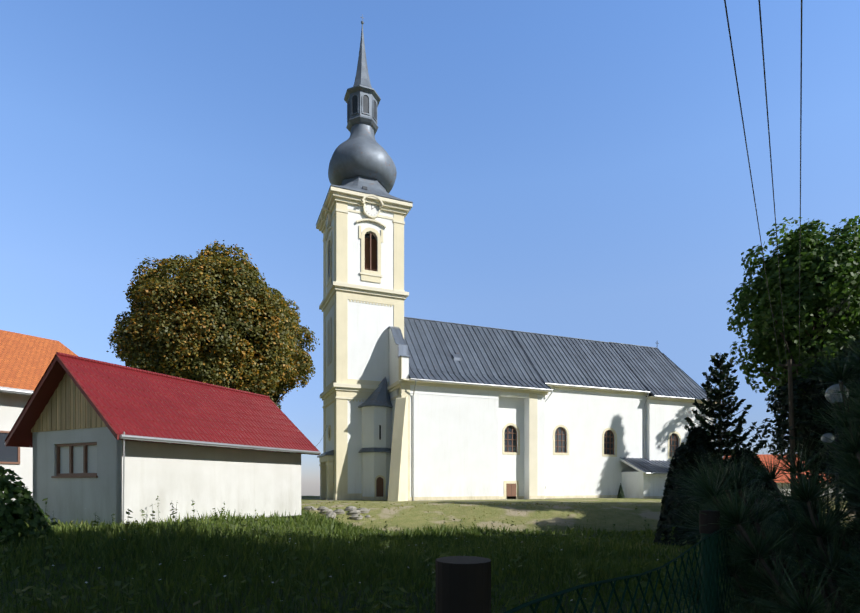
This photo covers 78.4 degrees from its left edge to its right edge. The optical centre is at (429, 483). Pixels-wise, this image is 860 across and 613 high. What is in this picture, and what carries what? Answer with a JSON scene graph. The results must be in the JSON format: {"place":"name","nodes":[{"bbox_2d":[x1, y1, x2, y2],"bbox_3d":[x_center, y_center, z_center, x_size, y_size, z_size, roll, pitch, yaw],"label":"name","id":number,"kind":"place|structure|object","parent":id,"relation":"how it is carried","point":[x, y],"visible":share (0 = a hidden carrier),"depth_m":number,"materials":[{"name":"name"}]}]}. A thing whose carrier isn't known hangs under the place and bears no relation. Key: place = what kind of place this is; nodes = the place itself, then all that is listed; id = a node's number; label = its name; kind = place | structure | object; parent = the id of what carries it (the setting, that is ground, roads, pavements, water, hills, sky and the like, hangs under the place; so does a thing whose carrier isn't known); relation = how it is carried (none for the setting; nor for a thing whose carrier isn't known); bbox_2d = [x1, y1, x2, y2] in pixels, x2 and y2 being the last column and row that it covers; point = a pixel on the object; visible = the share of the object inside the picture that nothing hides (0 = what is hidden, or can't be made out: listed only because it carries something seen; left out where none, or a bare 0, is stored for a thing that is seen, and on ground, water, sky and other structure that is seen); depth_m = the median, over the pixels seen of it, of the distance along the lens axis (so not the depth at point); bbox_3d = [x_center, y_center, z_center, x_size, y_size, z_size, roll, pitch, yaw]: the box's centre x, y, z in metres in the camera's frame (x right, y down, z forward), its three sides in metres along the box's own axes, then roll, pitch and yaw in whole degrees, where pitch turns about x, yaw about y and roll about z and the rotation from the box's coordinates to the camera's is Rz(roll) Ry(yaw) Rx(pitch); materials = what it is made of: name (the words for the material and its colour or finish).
{"place":"outdoors","nodes":[
{"label":"outdoors","id":0,"kind":"place"},
{"bbox_2d":[5,352,320,525],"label":"outbuilding","id":1,"kind":"structure","parent":0,"point":[105,441],"depth_m":16.66,"materials":[{"name":"white paint"}]},
{"bbox_2d":[316,187,412,499],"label":"church tower","id":2,"kind":"structure","parent":0,"point":[365,296],"depth_m":45.10,"materials":[{"name":"beige paint"}]},
{"bbox_2d":[316,14,412,224],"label":"steeple","id":3,"kind":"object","parent":2,"relation":"on","point":[361,160],"depth_m":46.48,"materials":[{"name":"grey metal"}]},
{"bbox_2d":[0,496,857,612],"bbox_3d":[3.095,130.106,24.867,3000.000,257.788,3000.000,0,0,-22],"label":"grass","id":4,"kind":"structure","parent":0,"point":[623,516],"depth_m":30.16,"materials":[{"name":"green plant"}]},
{"bbox_2d":[0,466,51,545],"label":"shrub","id":5,"kind":"object","parent":4,"relation":"on","point":[15,514],"visible":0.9,"depth_m":11.46,"materials":[{"name":"green plant"}]},
{"bbox_2d":[0,330,77,503],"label":"neighbour house","id":6,"kind":"structure","parent":4,"relation":"on","point":[25,361],"depth_m":22.89,"materials":[{"name":"orange tile"}]},
{"bbox_2d":[106,239,319,408],"bbox_3d":[-16.236,-7.718,40.539,14.857,19.278,13.610,0,0,-22],"label":"tree","id":7,"kind":"object","parent":4,"relation":"on","point":[199,320],"visible":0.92,"depth_m":35.85,"materials":[{"name":"plant"}]},
{"bbox_2d":[304,506,370,518],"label":"bank rocks","id":8,"kind":"object","parent":4,"relation":"on","point":[353,512],"visible":0.83,"depth_m":31.76,"materials":[{"name":"stone"}]},
{"bbox_2d":[358,377,392,499],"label":"stair turret","id":9,"kind":"object","parent":4,"relation":"on","point":[376,406],"visible":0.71,"depth_m":44.32,"materials":[{"name":"white paint"}]},
{"bbox_2d":[387,326,715,501],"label":"church nave","id":10,"kind":"structure","parent":4,"relation":"on","point":[476,442],"depth_m":47.41,"materials":[{"name":"white paint"}]},
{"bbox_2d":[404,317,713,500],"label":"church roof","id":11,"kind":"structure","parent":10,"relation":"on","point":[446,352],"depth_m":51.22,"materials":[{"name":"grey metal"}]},
{"bbox_2d":[617,483,624,497],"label":"thuja shrub","id":12,"kind":"object","parent":4,"relation":"on","point":[620,494],"visible":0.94,"depth_m":49.76,"materials":[{"name":"green plant"}]},
{"bbox_2d":[435,493,816,612],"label":"garden fence","id":13,"kind":"object","parent":4,"relation":"on","point":[462,584],"visible":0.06,"depth_m":1.64,"materials":[{"name":"green"}]},
{"bbox_2d":[654,426,728,546],"bbox_3d":[9.982,0.565,19.753,3.111,5.414,3.130,0,0,-22],"label":"yew bush","id":14,"kind":"object","parent":4,"relation":"on","point":[698,440],"visible":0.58,"depth_m":19.32,"materials":[{"name":"green plant"}]},
{"bbox_2d":[681,353,767,464],"bbox_3d":[12.235,-1.520,21.957,4.005,8.047,4.157,0,0,-22],"label":"spruce tree","id":15,"kind":"object","parent":4,"relation":"on","point":[721,379],"visible":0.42,"depth_m":21.86,"materials":[{"name":"green plant"}]},
{"bbox_2d":[723,448,776,530],"bbox_3d":[12.339,0.858,20.697,3.383,4.550,3.439,0,0,-22],"label":"yew bush","id":16,"kind":"object","parent":4,"relation":"on","point":[738,453],"visible":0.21,"depth_m":20.12,"materials":[{"name":"green plant"}]},
{"bbox_2d":[661,323,859,612],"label":"pine shrub branches","id":17,"kind":"object","parent":4,"relation":"on","point":[834,561],"visible":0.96,"depth_m":3.22,"materials":[{"name":"green plant"}]},
{"bbox_2d":[723,454,843,496],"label":"garden house","id":18,"kind":"structure","parent":4,"relation":"on","point":[761,456],"depth_m":58.50,"materials":[{"name":"brown tile"}]},
{"bbox_2d":[724,0,859,497],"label":"utility pole with wires","id":19,"kind":"object","parent":4,"relation":"on","point":[790,364],"visible":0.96,"depth_m":12.03,"materials":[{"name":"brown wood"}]},
{"bbox_2d":[727,215,859,515],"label":"tree","id":20,"kind":"object","parent":4,"relation":"on","point":[829,277],"visible":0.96,"depth_m":28.11,"materials":[{"name":"green plant"}]},
{"bbox_2d":[756,339,859,519],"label":"tree","id":21,"kind":"object","parent":4,"relation":"on","point":[780,405],"visible":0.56,"depth_m":25.67,"materials":[{"name":"green plant"}]},
{"bbox_2d":[821,433,834,510],"bbox_3d":[14.630,0.263,19.375,0.400,4.250,0.400,0,0,-22],"label":"garden lamp","id":22,"kind":"object","parent":4,"relation":"on","point":[827,435],"visible":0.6,"depth_m":19.33,"materials":[{"name":"white metal"}]},
{"bbox_2d":[825,384,848,511],"bbox_3d":[8.653,-0.086,11.201,0.420,4.060,0.420,0,0,-22],"label":"garden lamp","id":23,"kind":"object","parent":4,"relation":"on","point":[833,394],"visible":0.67,"depth_m":11.17,"materials":[{"name":"white metal"}]},
{"bbox_2d":[0,0,859,495],"label":"sky","id":24,"kind":"structure","parent":0,"point":[567,168],"materials":[{"name":"blue"}]},
{"bbox_2d":[316,498,559,500],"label":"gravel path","id":25,"kind":"structure","parent":0,"point":[493,499],"depth_m":45.67,"materials":[{"name":"beige gravel"}]}
]}

